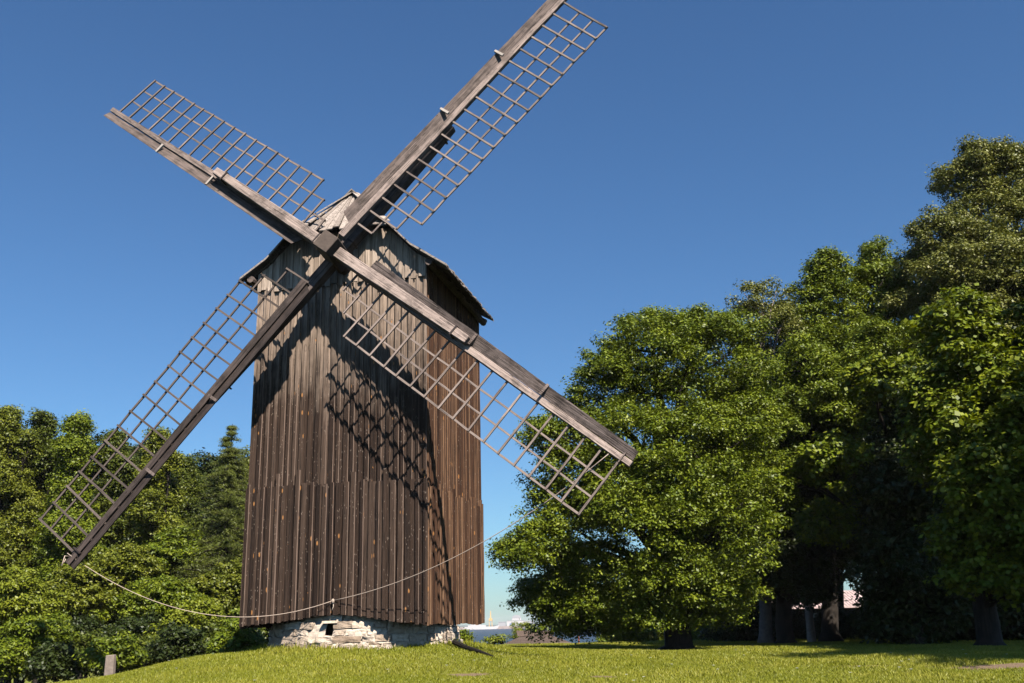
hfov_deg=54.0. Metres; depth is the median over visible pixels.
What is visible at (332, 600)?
rope
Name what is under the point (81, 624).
bush
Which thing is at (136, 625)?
bush
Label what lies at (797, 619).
shrub
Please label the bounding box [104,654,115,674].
stone post
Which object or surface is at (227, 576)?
bush
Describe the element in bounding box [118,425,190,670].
leafy tree
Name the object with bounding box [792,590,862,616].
long building
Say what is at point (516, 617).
warehouse
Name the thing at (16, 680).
back row tree
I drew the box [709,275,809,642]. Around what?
slender tree
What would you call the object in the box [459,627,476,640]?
bush
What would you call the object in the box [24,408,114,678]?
leafy tree
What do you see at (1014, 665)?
ground
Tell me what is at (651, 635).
shrub
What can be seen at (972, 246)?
tall tree
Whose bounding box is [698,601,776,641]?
shrub
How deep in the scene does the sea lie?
899.50 m
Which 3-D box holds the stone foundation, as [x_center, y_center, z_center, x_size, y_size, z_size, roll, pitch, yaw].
[-3.321,6.615,22.882,4.422,0.852,4.410,-1,-16,0]
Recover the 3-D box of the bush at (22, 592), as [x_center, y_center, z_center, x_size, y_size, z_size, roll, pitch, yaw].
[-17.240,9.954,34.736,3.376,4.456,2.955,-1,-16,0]
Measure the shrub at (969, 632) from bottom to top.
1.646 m
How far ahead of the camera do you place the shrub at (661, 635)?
56.53 m
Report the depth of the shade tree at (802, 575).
34.35 m
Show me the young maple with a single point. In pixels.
(827, 519)
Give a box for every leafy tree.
[0,402,49,682]
[13,408,61,682]
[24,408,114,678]
[90,428,142,669]
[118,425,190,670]
[170,451,213,581]
[227,445,249,558]
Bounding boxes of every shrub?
[594,617,660,641]
[655,623,663,640]
[689,612,716,639]
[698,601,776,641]
[747,600,805,639]
[793,605,871,639]
[951,618,1021,638]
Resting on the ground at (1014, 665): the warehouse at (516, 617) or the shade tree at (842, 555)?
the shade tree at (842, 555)
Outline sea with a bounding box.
[461,628,600,643]
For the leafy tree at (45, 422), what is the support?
on the ground at (1014, 665)
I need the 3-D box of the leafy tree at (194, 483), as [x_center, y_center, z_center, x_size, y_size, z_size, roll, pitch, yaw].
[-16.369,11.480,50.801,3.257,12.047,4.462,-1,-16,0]
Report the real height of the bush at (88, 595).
4.956 m
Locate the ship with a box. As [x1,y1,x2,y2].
[464,624,498,629]
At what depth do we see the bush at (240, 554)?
44.15 m
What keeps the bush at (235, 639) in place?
on the ground at (1014, 665)
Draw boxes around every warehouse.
[498,622,505,625]
[507,620,524,625]
[512,615,520,619]
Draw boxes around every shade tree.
[675,366,795,640]
[716,362,848,643]
[817,336,861,636]
[830,310,905,616]
[840,360,974,644]
[962,259,1023,640]
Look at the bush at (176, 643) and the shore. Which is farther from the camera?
the shore
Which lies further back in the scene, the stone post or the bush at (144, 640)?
the bush at (144, 640)
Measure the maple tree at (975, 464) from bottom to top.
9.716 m
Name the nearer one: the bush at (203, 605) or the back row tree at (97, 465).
the bush at (203, 605)
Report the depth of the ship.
2154.99 m
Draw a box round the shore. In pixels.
[459,624,550,627]
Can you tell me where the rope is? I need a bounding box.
[61,454,607,616]
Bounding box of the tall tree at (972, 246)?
[879,131,1023,639]
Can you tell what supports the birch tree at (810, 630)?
on the ground at (1014, 665)
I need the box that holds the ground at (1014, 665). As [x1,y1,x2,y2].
[11,637,1023,682]
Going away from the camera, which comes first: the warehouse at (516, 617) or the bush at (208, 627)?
the bush at (208, 627)
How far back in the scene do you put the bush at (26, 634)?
33.28 m
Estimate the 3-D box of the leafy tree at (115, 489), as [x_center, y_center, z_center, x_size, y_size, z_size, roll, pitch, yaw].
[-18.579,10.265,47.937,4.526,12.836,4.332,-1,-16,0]
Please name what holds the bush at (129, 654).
on the ground at (1014, 665)
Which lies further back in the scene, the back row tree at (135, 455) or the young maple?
the back row tree at (135, 455)
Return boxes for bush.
[0,564,72,682]
[0,611,80,682]
[0,640,27,681]
[4,652,40,682]
[17,639,88,682]
[37,558,125,620]
[63,612,118,679]
[71,628,105,678]
[72,628,147,673]
[89,539,168,620]
[103,609,163,639]
[108,573,213,620]
[123,632,164,668]
[141,525,214,579]
[143,596,225,635]
[143,620,210,663]
[184,559,241,619]
[192,617,225,654]
[204,616,267,653]
[212,606,239,631]
[234,551,242,571]
[255,627,271,642]
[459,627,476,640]
[480,633,507,644]
[506,621,533,639]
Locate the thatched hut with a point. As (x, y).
(522, 639)
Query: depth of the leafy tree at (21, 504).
47.31 m
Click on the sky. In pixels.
(696, 149)
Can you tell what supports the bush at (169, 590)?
on the ground at (1014, 665)
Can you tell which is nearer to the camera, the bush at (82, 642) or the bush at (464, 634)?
the bush at (82, 642)
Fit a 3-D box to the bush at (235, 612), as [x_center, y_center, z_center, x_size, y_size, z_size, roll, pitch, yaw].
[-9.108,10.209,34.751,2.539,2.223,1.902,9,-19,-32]
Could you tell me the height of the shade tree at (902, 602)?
9.085 m
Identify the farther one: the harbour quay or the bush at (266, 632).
the harbour quay
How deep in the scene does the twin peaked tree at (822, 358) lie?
36.38 m
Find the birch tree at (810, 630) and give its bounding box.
[805,479,845,641]
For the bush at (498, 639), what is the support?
on the ground at (1014, 665)
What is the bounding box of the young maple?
[762,349,931,642]
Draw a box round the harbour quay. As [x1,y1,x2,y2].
[459,626,520,629]
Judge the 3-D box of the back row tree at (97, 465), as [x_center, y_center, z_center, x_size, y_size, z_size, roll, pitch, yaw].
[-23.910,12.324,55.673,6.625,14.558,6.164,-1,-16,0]
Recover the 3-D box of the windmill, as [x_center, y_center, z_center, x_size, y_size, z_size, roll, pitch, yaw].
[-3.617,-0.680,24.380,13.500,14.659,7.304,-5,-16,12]
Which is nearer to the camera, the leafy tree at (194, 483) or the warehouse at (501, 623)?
the leafy tree at (194, 483)
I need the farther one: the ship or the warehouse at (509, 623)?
the warehouse at (509, 623)
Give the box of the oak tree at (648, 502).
[485,300,810,649]
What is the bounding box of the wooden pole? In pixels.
[452,639,493,656]
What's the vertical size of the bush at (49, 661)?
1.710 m
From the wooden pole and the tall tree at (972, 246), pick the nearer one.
the wooden pole
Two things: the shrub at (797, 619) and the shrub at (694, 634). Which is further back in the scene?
the shrub at (694, 634)
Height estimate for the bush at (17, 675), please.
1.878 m
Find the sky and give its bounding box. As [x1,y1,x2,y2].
[0,0,1023,625]
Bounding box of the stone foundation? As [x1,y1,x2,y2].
[267,614,462,649]
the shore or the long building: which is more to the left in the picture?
the shore
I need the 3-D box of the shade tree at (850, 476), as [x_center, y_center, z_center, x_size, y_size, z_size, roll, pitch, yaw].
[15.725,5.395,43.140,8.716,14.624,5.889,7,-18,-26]
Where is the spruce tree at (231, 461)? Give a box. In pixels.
[161,424,249,622]
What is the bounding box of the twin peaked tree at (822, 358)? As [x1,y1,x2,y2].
[746,235,932,641]
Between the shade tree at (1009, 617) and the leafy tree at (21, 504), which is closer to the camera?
the shade tree at (1009, 617)
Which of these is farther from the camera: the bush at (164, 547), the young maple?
the bush at (164, 547)
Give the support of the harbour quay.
in the sea
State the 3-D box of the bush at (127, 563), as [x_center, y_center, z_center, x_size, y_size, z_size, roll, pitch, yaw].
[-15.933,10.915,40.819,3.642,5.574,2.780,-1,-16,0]
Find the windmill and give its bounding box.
[38,0,637,629]
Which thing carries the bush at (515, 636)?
on the ground at (1014, 665)
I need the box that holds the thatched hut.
[506,630,570,643]
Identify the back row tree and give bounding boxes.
[13,450,21,682]
[49,431,128,680]
[83,440,147,677]
[170,447,238,557]
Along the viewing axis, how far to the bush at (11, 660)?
32.18 m
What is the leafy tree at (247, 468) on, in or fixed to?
on the ground at (1014, 665)
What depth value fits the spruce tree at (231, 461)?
44.52 m
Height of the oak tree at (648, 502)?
11.378 m
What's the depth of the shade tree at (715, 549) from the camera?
40.60 m
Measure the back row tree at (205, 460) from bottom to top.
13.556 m
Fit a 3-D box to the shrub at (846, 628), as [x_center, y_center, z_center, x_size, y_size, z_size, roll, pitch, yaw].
[13.516,11.361,40.305,4.376,1.701,3.163,10,-19,-36]
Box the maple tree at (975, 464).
[892,283,1023,645]

